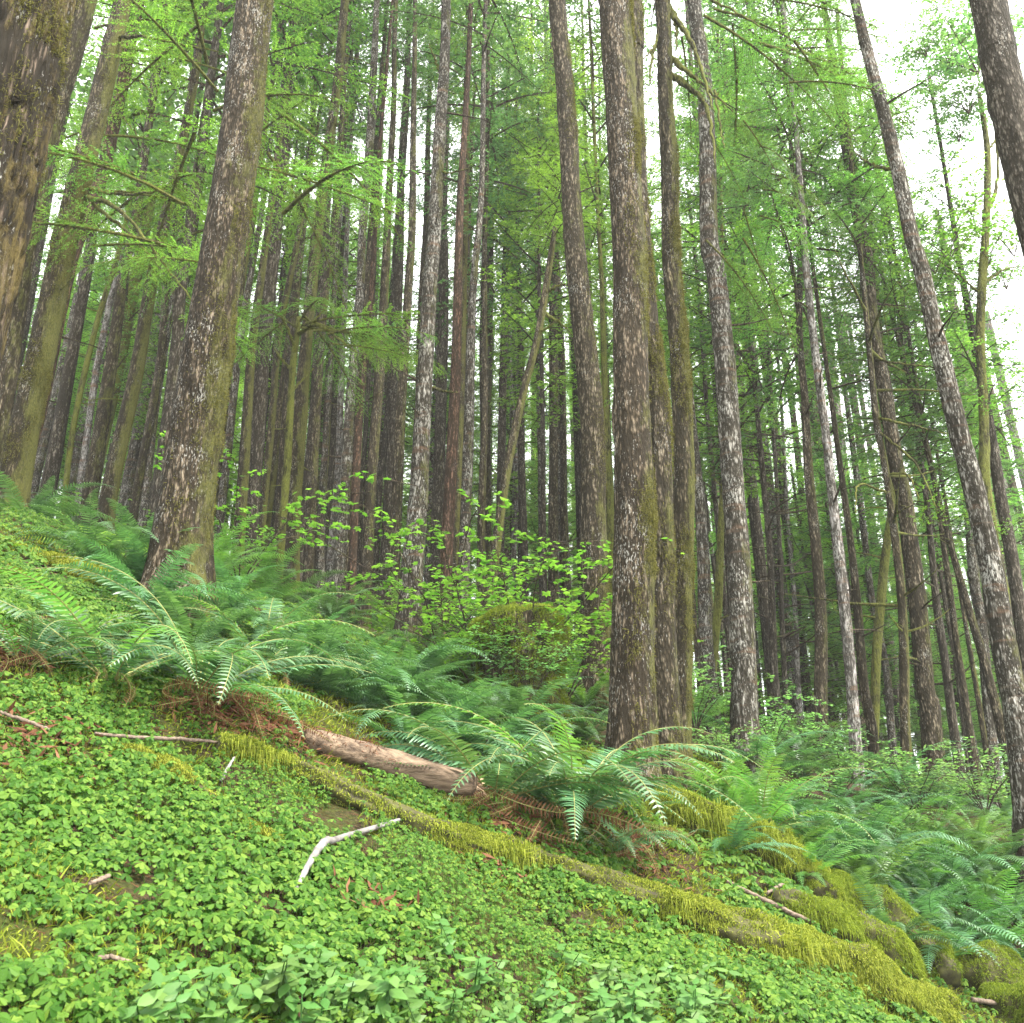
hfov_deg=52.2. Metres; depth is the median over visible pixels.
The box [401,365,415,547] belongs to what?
bushy conifer
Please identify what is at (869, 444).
conifer tree
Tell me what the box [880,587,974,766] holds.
bushy conifer
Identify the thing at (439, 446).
conifer tree
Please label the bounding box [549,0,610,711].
conifer tree
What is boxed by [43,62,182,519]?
conifer tree
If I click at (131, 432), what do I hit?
bushy conifer
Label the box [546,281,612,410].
conifer tree
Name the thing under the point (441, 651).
sword fern
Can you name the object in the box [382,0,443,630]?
conifer tree
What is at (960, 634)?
conifer tree
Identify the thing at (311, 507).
conifer tree
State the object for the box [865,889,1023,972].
sword fern
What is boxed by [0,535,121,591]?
mossy log
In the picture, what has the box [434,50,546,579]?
conifer tree
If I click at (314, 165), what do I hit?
conifer tree
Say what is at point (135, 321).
conifer tree
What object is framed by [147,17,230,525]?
conifer tree
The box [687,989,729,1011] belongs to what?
woodland herb
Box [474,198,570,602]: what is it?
conifer tree
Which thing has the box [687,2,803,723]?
conifer tree
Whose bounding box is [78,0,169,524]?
conifer tree
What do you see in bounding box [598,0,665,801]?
conifer tree
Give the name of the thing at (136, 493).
conifer tree
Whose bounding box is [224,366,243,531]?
bushy conifer
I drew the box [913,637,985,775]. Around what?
bushy conifer
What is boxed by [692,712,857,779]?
sword fern
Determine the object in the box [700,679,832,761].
berry shrub
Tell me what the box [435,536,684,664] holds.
vine maple
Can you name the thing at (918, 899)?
sword fern
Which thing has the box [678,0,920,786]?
conifer tree
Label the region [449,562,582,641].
vine maple
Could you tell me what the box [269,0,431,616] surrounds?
conifer tree
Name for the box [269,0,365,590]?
conifer tree
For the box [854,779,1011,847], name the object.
sword fern
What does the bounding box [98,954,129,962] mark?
fallen stick
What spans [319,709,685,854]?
sword fern
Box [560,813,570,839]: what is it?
dead fern frond
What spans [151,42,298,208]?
conifer tree
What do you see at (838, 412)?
conifer tree
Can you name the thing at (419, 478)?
conifer tree
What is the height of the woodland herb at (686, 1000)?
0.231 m
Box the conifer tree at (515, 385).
[448,91,566,597]
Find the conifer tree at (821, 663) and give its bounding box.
[673,0,918,769]
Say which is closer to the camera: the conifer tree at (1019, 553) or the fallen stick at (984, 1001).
the fallen stick at (984, 1001)
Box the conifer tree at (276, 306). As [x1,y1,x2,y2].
[239,106,320,552]
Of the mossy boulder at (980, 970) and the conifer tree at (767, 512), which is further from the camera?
the conifer tree at (767, 512)
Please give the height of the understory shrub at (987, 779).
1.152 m
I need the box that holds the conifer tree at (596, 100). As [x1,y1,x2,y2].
[579,41,611,458]
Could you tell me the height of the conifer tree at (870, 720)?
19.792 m
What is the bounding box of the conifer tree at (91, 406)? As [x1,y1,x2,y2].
[71,1,235,524]
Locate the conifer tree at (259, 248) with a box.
[185,199,282,267]
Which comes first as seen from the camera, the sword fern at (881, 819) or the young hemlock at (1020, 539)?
the sword fern at (881, 819)
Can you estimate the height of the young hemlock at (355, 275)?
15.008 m
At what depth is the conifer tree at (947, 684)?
16.35 m
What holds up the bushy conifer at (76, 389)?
on the ground
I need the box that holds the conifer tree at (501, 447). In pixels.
[453,0,548,605]
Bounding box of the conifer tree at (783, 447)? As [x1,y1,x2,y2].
[665,0,887,731]
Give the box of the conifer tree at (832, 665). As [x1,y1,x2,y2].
[752,340,879,750]
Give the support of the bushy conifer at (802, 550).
on the ground
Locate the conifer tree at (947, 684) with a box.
[783,173,1023,813]
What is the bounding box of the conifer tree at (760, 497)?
[741,346,791,714]
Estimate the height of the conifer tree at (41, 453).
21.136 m
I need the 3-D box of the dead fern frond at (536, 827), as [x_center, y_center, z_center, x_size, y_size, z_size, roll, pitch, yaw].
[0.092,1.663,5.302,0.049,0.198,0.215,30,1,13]
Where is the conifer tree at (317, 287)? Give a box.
[277,163,352,422]
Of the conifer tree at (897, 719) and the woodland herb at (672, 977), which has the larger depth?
the conifer tree at (897, 719)
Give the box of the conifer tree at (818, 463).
[764,317,884,753]
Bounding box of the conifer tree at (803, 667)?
[719,3,813,729]
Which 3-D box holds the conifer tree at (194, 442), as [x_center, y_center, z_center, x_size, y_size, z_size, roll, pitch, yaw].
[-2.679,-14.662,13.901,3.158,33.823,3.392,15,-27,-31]
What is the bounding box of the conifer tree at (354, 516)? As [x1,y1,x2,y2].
[347,0,393,623]
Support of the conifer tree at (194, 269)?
on the ground
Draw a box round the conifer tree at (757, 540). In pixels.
[659,0,781,715]
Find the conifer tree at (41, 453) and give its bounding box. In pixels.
[31,33,166,507]
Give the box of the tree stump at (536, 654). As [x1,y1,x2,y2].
[430,600,605,738]
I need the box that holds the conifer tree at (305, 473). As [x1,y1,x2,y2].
[300,0,371,592]
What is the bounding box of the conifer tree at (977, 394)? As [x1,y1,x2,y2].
[961,315,1023,647]
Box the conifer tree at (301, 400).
[274,0,374,594]
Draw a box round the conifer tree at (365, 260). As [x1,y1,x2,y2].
[330,219,416,316]
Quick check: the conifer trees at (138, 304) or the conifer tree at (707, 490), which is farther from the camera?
the conifer tree at (707, 490)
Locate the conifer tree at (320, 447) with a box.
[295,145,380,516]
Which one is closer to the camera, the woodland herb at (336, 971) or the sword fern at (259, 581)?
the woodland herb at (336, 971)
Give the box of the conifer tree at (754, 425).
[692,204,794,720]
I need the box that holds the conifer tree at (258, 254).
[186,63,299,370]
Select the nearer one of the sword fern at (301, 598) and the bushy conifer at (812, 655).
the sword fern at (301, 598)
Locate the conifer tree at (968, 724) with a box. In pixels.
[790,98,1023,814]
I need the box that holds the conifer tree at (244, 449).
[219,0,382,577]
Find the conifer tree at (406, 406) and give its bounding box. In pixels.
[405,351,414,441]
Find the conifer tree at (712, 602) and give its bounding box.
[645,90,725,721]
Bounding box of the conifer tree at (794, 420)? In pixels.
[726,89,838,747]
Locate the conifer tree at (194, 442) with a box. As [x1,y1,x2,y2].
[138,0,274,621]
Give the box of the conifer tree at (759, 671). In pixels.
[651,95,783,733]
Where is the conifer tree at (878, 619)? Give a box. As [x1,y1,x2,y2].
[796,84,951,779]
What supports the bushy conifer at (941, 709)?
on the ground
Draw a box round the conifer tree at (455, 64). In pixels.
[403,0,512,134]
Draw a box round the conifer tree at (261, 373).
[244,0,381,588]
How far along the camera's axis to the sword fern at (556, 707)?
8.31 m
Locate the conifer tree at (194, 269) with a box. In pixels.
[157,159,254,331]
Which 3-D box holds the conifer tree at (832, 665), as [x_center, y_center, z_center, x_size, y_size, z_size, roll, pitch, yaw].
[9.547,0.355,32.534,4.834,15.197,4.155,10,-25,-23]
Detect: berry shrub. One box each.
[692,645,775,732]
[692,658,710,690]
[692,719,781,773]
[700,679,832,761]
[724,699,869,751]
[761,724,947,794]
[769,762,860,815]
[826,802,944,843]
[835,738,966,814]
[890,744,1009,816]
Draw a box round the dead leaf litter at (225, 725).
[0,613,722,947]
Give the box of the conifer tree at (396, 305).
[362,0,459,623]
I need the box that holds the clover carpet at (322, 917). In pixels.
[0,503,1023,1022]
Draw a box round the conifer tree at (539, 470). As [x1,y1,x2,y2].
[449,0,610,602]
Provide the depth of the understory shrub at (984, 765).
16.33 m
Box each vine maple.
[242,466,608,644]
[300,549,547,635]
[336,469,612,679]
[350,577,609,687]
[357,519,556,660]
[377,576,609,647]
[388,555,567,634]
[416,593,611,700]
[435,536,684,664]
[446,605,609,696]
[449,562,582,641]
[456,581,702,701]
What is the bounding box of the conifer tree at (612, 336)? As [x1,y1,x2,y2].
[594,251,701,395]
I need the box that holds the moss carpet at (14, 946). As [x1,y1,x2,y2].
[0,522,1009,1022]
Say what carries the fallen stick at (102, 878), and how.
on the ground
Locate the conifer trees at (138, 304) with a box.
[25,106,191,433]
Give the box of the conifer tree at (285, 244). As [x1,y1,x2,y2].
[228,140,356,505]
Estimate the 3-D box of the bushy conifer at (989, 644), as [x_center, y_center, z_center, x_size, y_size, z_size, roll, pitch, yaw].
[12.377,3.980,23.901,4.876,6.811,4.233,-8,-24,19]
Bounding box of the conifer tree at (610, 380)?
[566,92,699,403]
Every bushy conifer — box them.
[16,213,128,463]
[24,199,145,456]
[25,281,114,490]
[26,241,111,494]
[39,282,122,499]
[57,305,128,491]
[62,290,170,499]
[84,310,295,523]
[99,340,170,494]
[103,271,242,514]
[223,331,246,532]
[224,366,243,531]
[224,368,244,539]
[229,356,344,520]
[234,266,352,486]
[316,372,475,566]
[362,340,567,583]
[380,354,477,557]
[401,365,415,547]
[402,403,497,593]
[403,373,531,571]
[469,328,547,597]
[469,434,495,617]
[470,402,578,630]
[473,310,575,601]
[473,396,577,600]
[508,417,713,662]
[528,419,577,600]
[528,465,578,637]
[577,518,749,654]
[670,313,804,720]
[692,470,722,682]
[694,471,823,687]
[709,383,869,709]
[748,464,933,757]
[753,463,927,767]
[754,549,883,724]
[759,525,889,685]
[760,489,931,699]
[801,563,913,748]
[803,480,977,764]
[807,594,935,716]
[811,574,957,765]
[842,696,911,763]
[865,585,946,774]
[880,555,971,757]
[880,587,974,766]
[883,633,984,767]
[884,618,935,750]
[910,587,998,770]
[912,599,1002,776]
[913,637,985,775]
[914,589,1002,765]
[932,535,1003,783]
[946,621,1003,781]
[972,549,1023,775]
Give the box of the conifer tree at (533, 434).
[525,239,572,603]
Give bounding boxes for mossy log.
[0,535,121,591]
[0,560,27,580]
[114,740,285,846]
[210,730,963,1022]
[644,784,852,901]
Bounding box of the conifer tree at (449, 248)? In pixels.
[415,97,496,597]
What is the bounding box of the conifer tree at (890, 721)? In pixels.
[743,66,916,770]
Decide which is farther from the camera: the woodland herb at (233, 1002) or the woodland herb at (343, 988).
the woodland herb at (343, 988)
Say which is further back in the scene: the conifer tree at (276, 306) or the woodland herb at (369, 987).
the conifer tree at (276, 306)
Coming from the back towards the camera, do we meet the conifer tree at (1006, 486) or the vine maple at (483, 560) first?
the conifer tree at (1006, 486)
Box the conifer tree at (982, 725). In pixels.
[797,136,1023,801]
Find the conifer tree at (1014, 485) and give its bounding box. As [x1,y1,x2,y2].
[956,312,1023,607]
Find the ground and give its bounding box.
[0,511,1023,1022]
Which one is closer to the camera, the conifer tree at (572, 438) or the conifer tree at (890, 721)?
the conifer tree at (890, 721)
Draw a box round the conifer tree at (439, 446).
[398,4,492,636]
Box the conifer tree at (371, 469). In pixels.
[356,0,397,626]
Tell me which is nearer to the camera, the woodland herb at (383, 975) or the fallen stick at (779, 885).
the woodland herb at (383, 975)
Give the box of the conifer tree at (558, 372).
[509,0,581,628]
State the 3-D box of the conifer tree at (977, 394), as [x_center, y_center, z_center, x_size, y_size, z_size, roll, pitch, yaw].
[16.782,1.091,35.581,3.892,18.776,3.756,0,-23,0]
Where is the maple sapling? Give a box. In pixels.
[153,431,354,585]
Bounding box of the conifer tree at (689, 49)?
[650,0,749,622]
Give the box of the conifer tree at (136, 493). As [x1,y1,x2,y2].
[126,3,231,530]
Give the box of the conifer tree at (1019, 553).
[932,330,1023,668]
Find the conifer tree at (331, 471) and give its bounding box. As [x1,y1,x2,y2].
[247,10,422,575]
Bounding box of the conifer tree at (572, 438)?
[529,312,611,665]
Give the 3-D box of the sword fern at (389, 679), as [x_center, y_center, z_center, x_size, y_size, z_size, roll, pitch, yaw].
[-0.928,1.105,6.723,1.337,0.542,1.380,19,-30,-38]
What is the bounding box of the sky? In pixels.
[22,0,1023,775]
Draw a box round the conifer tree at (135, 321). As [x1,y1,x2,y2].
[92,182,169,477]
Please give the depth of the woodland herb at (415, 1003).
3.02 m
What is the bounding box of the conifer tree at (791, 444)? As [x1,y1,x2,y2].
[745,337,830,591]
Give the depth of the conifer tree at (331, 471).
26.40 m
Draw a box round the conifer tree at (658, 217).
[596,154,705,702]
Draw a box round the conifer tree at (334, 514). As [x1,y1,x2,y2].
[325,0,360,597]
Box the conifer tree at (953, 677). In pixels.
[866,312,989,739]
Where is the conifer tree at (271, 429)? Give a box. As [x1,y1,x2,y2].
[243,4,338,580]
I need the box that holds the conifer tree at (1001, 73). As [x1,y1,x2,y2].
[969,0,1023,257]
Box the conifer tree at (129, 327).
[71,4,226,472]
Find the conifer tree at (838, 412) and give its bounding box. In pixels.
[809,312,898,764]
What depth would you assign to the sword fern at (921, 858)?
8.09 m
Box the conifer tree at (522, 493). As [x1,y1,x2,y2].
[478,0,546,601]
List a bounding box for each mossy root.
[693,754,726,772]
[771,887,929,981]
[794,868,964,988]
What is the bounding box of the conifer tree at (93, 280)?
[61,196,121,426]
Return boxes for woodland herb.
[113,956,182,1022]
[134,992,191,1022]
[148,992,185,1022]
[168,960,200,1020]
[183,964,254,1018]
[191,968,252,1022]
[244,966,280,1015]
[253,955,299,1016]
[271,987,298,1019]
[273,945,306,1020]
[281,951,311,1005]
[283,975,338,1022]
[293,941,329,983]
[296,1003,330,1022]
[301,943,337,985]
[301,957,323,1005]
[303,962,372,1022]
[322,959,340,994]
[323,987,347,1022]
[330,974,359,1011]
[350,970,377,1009]
[351,968,381,1010]
[353,946,388,1007]
[354,998,374,1022]
[359,966,410,1020]
[373,964,407,994]
[373,966,407,1022]
[383,965,406,1007]
[385,1011,397,1022]
[391,966,422,1011]
[391,977,426,1017]
[393,980,426,1022]
[405,955,427,997]
[407,971,446,1012]
[423,948,445,982]
[427,913,467,968]
[436,985,465,1020]
[452,998,490,1022]
[459,952,494,998]
[481,1013,499,1022]
[487,959,517,997]
[490,1004,525,1022]
[493,991,511,1017]
[496,994,517,1022]
[500,1009,519,1019]
[505,987,522,1020]
[530,967,559,1014]
[541,985,576,1022]
[543,996,571,1022]
[548,943,590,970]
[562,1002,610,1022]
[583,982,616,1022]
[588,959,620,987]
[588,979,617,1007]
[591,962,631,992]
[605,978,633,1017]
[609,994,635,1021]
[615,980,652,1022]
[615,982,641,1016]
[617,1012,663,1022]
[620,965,667,1008]
[625,967,660,1022]
[636,986,664,1022]
[659,961,685,990]
[666,976,690,1018]
[675,964,715,991]
[677,977,715,1022]
[681,1009,706,1022]
[684,978,705,1014]
[685,1017,704,1022]
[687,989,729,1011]
[698,962,742,1007]
[700,979,718,1008]
[702,992,722,1022]
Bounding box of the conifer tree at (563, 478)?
[487,0,612,664]
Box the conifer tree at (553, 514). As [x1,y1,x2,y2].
[516,0,600,606]
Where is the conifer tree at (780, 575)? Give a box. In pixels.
[655,0,893,725]
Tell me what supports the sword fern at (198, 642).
on the ground
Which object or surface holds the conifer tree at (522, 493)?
on the ground
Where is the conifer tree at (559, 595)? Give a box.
[470,3,611,613]
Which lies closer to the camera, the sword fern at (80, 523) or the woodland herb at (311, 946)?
the woodland herb at (311, 946)
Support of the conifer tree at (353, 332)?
on the ground
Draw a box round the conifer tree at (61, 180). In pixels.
[53,103,124,218]
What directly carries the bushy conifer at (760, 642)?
on the ground
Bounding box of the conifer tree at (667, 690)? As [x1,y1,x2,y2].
[633,0,697,791]
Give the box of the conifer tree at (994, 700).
[810,107,1011,815]
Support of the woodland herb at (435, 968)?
on the ground
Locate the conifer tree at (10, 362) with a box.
[0,0,97,462]
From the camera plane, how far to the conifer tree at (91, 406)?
20.71 m
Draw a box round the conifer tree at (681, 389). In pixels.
[643,0,924,766]
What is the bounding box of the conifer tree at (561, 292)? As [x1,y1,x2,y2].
[522,178,612,346]
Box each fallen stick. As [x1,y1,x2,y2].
[0,710,49,730]
[88,873,110,884]
[94,732,217,743]
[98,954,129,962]
[219,756,234,781]
[296,818,400,887]
[726,880,815,923]
[766,881,790,894]
[970,997,996,1004]
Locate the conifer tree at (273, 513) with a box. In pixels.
[191,115,378,581]
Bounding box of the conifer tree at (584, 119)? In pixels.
[558,1,608,302]
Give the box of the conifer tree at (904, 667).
[785,8,973,794]
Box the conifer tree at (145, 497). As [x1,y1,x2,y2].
[138,0,277,535]
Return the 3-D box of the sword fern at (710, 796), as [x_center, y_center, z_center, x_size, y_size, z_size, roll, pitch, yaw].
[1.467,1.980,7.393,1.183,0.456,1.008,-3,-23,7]
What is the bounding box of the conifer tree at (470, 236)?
[383,0,549,365]
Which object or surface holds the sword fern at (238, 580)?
on the ground
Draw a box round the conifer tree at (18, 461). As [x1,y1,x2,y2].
[0,0,227,515]
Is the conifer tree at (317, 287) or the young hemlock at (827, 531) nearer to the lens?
the young hemlock at (827, 531)
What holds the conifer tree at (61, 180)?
on the ground
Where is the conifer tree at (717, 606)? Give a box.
[647,0,796,729]
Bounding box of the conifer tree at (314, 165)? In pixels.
[207,24,388,268]
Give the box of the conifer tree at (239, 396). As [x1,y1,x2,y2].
[224,201,277,534]
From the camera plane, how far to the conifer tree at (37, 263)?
25.78 m
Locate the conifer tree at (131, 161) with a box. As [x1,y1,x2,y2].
[60,0,233,524]
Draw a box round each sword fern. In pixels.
[0,471,123,528]
[0,566,273,712]
[0,608,159,684]
[2,585,181,659]
[4,487,158,566]
[30,556,374,736]
[44,532,265,624]
[65,512,147,535]
[67,537,216,581]
[91,525,248,600]
[101,579,291,680]
[102,498,219,546]
[130,511,303,573]
[139,535,259,574]
[145,513,274,589]
[148,587,303,638]
[150,592,388,686]
[193,588,371,661]
[214,556,285,620]
[215,536,346,606]
[226,548,298,597]
[238,546,367,627]
[250,633,391,689]
[257,621,431,700]
[275,604,370,664]
[283,584,331,610]
[283,638,485,713]
[288,580,403,627]
[306,617,427,682]
[314,596,379,623]
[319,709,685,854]
[328,665,474,717]
[328,677,517,769]
[337,624,495,698]
[338,571,431,632]
[361,624,482,674]
[365,668,528,746]
[369,606,493,665]
[383,702,761,859]
[389,684,582,757]
[392,642,520,708]
[422,619,453,638]
[423,674,559,727]
[436,668,567,686]
[448,676,606,739]
[454,652,592,713]
[528,801,697,879]
[541,703,604,735]
[546,705,607,743]
[566,660,609,706]
[575,667,608,708]
[658,801,818,862]
[661,751,803,805]
[666,754,880,843]
[691,784,811,847]
[692,684,730,737]
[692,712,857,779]
[698,728,855,811]
[701,776,846,838]
[711,718,847,758]
[724,713,841,758]
[743,797,874,850]
[762,728,918,777]
[762,777,862,841]
[770,823,899,886]
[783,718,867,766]
[783,795,907,862]
[790,800,882,831]
[794,769,903,823]
[798,805,896,841]
[799,793,981,869]
[809,804,929,851]
[814,832,953,909]
[819,839,930,884]
[828,831,966,890]
[830,742,972,815]
[831,747,884,771]
[838,792,929,823]
[849,791,963,848]
[850,872,999,965]
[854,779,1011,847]
[864,747,981,814]
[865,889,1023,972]
[868,871,1000,936]
[869,773,998,813]
[878,840,989,895]
[890,848,1020,921]
[891,826,1023,888]
[895,810,993,852]
[906,829,1023,886]
[910,859,1023,942]
[914,821,987,864]
[915,867,1023,907]
[918,791,1011,841]
[921,811,1013,863]
[922,829,1023,884]
[928,900,1023,942]
[951,793,1011,822]
[954,794,1011,838]
[962,883,1023,928]
[964,919,1023,961]
[972,794,1011,823]
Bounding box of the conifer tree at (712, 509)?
[686,253,775,721]
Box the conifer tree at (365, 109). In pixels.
[313,12,376,599]
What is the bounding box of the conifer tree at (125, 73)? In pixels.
[37,0,157,448]
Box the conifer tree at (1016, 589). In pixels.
[860,75,1023,675]
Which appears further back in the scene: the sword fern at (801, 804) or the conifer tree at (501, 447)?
the conifer tree at (501, 447)
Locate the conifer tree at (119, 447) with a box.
[83,0,208,531]
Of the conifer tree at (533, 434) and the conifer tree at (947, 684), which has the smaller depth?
the conifer tree at (947, 684)
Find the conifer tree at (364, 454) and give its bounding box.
[326,0,438,620]
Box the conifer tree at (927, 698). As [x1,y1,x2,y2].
[778,0,950,809]
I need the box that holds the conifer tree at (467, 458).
[376,0,599,636]
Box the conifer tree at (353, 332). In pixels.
[170,290,447,582]
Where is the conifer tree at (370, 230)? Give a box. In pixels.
[332,0,428,602]
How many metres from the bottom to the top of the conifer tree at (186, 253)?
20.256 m
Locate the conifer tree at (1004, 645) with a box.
[850,0,1023,897]
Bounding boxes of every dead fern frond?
[150,697,187,709]
[205,698,227,713]
[230,691,284,699]
[251,707,266,742]
[277,713,331,742]
[438,793,488,802]
[486,804,516,817]
[528,820,542,841]
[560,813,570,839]
[610,819,649,857]
[637,822,682,833]
[654,825,698,839]
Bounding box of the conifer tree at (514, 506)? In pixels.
[431,0,545,602]
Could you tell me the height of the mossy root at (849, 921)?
0.565 m
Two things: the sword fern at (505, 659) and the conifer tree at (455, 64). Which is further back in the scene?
the conifer tree at (455, 64)
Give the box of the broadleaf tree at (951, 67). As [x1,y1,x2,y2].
[861,0,1023,610]
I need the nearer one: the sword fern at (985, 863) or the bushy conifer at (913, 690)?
the sword fern at (985, 863)
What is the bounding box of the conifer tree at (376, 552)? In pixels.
[353,0,471,616]
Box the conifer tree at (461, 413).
[433,0,512,624]
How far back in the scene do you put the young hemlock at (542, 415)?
21.37 m
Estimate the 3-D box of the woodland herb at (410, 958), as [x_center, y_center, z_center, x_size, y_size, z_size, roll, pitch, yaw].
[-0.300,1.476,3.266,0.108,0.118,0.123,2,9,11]
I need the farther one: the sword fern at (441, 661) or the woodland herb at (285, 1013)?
the sword fern at (441, 661)
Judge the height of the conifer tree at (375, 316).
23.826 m
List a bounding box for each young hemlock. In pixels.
[82,129,255,503]
[279,158,415,469]
[364,252,517,596]
[442,79,612,602]
[445,258,574,565]
[566,258,766,723]
[604,191,801,691]
[703,294,877,654]
[749,352,965,668]
[846,304,1023,797]
[883,194,1023,720]
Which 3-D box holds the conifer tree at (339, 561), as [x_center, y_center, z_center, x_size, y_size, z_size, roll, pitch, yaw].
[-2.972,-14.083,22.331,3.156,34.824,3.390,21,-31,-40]
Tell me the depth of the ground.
4.45 m
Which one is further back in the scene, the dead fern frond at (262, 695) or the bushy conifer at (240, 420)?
the bushy conifer at (240, 420)
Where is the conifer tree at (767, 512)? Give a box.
[651,0,861,730]
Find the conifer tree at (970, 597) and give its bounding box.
[927,480,1023,702]
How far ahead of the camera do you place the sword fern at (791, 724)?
13.21 m
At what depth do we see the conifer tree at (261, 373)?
18.07 m
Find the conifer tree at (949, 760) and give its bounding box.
[870,543,964,770]
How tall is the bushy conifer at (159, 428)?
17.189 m
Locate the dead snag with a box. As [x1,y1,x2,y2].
[936,207,1003,812]
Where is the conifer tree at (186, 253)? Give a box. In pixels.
[26,0,419,532]
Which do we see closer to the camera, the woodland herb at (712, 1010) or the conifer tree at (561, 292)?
the woodland herb at (712, 1010)
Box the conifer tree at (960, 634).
[902,326,984,767]
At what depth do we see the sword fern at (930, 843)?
8.82 m
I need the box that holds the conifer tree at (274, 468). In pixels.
[262,1,336,582]
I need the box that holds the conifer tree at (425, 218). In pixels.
[389,0,453,413]
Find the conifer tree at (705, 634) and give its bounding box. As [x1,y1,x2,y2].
[588,0,722,738]
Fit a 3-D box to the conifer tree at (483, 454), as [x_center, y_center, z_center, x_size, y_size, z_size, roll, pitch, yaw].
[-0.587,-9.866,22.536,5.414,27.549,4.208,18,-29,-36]
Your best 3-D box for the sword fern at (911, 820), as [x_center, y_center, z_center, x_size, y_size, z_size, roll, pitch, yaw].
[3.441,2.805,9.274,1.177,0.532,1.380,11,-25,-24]
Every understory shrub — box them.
[56,491,232,535]
[115,498,148,531]
[214,519,301,580]
[229,524,273,543]
[315,579,384,618]
[570,643,582,659]
[695,675,795,736]
[800,719,866,761]
[898,736,1010,808]
[920,758,983,793]
[948,752,1007,795]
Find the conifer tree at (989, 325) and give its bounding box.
[985,312,1023,487]
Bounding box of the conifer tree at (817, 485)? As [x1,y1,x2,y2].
[807,423,890,703]
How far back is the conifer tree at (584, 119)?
28.76 m
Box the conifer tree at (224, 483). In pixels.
[172,0,383,550]
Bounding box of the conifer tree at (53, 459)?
[37,204,100,523]
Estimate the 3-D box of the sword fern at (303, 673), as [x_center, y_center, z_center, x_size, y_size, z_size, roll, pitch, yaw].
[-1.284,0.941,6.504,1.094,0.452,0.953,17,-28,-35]
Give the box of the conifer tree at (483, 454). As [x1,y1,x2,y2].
[334,0,604,602]
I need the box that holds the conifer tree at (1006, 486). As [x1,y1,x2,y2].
[965,321,1023,584]
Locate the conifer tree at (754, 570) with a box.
[704,304,802,726]
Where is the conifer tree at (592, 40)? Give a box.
[510,0,698,643]
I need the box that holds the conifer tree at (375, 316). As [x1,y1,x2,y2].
[306,35,423,504]
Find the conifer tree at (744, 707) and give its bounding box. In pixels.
[687,0,831,773]
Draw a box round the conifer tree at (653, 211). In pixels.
[562,45,727,392]
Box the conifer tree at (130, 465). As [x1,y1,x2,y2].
[115,84,217,529]
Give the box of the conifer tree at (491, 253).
[472,6,512,470]
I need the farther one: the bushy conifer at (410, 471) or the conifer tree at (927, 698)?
the bushy conifer at (410, 471)
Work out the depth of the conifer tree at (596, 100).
29.50 m
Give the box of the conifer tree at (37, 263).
[9,0,147,423]
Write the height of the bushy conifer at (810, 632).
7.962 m
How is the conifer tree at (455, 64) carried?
on the ground
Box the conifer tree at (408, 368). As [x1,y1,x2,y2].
[377,215,415,563]
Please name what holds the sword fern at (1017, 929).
on the ground
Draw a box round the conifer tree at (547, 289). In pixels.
[482,47,610,614]
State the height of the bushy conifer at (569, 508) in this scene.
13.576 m
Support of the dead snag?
on the ground
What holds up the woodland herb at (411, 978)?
on the ground
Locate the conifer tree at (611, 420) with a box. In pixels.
[567,319,613,479]
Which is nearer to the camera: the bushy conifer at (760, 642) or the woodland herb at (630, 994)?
the woodland herb at (630, 994)
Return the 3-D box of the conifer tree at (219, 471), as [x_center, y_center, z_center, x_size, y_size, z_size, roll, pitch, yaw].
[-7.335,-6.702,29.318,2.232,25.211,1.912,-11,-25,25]
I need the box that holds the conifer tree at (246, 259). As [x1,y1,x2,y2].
[184,0,336,526]
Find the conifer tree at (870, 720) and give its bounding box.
[681,0,935,782]
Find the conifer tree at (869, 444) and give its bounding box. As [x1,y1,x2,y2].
[846,314,930,767]
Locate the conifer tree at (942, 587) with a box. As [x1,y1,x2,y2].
[816,184,1023,780]
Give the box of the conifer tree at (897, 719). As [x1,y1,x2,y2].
[816,311,928,777]
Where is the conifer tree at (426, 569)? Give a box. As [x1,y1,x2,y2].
[375,6,499,623]
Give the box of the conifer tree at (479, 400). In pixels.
[474,319,498,503]
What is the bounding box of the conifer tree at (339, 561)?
[321,0,395,621]
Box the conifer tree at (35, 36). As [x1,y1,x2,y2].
[0,0,80,364]
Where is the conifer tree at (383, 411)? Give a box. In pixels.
[374,1,431,529]
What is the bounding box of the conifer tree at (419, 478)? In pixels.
[375,0,492,648]
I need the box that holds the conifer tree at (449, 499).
[434,0,472,640]
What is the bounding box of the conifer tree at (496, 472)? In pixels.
[474,345,546,595]
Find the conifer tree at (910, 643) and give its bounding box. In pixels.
[823,395,962,733]
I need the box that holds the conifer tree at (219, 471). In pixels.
[213,6,290,527]
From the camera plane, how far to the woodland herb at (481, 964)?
3.41 m
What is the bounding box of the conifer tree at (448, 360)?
[405,246,497,434]
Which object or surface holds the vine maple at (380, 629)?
on the ground
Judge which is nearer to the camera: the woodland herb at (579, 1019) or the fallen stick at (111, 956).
the fallen stick at (111, 956)
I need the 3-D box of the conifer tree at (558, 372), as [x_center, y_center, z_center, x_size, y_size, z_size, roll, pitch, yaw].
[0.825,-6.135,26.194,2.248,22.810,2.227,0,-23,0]
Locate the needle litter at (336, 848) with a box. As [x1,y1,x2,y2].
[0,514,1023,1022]
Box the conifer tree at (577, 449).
[510,61,612,657]
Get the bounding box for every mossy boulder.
[955,939,1023,992]
[976,981,1023,1022]
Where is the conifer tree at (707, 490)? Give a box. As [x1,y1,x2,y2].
[657,240,710,582]
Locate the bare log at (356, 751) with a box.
[301,726,488,798]
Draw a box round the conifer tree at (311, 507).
[302,0,382,609]
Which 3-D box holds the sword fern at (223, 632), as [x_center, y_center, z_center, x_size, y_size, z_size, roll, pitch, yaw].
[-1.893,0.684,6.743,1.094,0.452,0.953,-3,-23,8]

